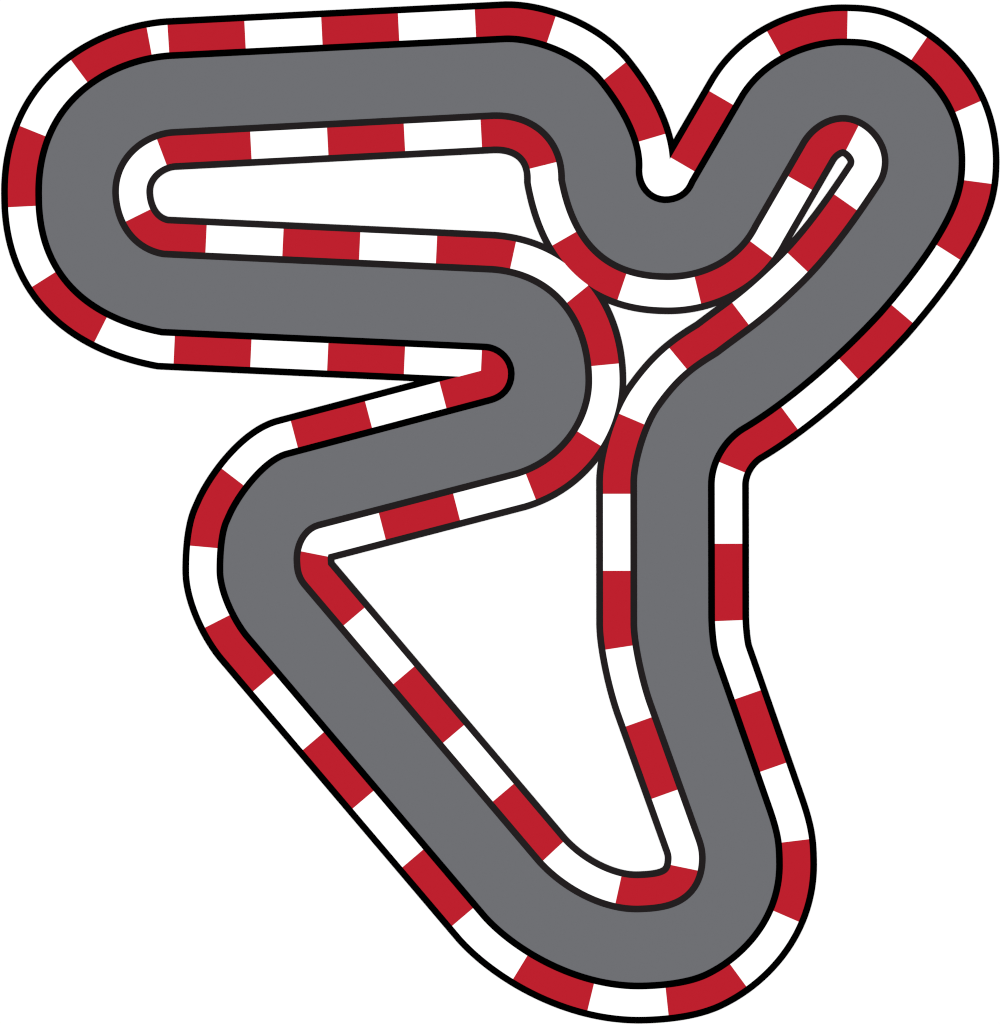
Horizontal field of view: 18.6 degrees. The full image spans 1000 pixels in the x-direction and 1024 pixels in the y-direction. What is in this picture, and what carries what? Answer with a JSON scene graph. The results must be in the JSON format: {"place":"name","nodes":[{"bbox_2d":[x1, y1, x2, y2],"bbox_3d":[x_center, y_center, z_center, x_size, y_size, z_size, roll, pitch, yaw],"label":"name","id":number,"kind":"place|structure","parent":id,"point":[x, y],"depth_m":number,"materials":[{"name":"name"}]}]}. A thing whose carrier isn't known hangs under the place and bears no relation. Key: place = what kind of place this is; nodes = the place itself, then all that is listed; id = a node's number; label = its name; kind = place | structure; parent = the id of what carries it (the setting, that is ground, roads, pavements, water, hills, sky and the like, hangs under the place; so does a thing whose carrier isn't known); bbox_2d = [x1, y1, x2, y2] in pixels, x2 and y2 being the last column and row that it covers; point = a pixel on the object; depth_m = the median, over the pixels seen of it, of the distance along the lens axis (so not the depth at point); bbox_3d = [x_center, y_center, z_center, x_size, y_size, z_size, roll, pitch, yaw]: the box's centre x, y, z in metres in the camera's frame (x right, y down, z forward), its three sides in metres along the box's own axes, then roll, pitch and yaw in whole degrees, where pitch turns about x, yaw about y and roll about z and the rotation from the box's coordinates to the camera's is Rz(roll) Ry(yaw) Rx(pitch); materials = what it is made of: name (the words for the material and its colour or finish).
{"place":"outdoors","nodes":[
{"label":"outdoors","id":0,"kind":"place"},
{"bbox_2d":[0,0,999,1023],"bbox_3d":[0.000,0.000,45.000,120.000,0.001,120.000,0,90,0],"label":"ground","id":1,"kind":"structure","parent":0,"point":[183,840],"depth_m":45.00,"materials":[{"name":"white"}]},
{"bbox_2d":[1,1,999,1023],"bbox_3d":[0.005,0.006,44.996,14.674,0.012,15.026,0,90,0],"label":"race track","id":2,"kind":"structure","parent":0,"point":[505,358],"depth_m":44.99,"materials":[{"name":"grey asphalt"}]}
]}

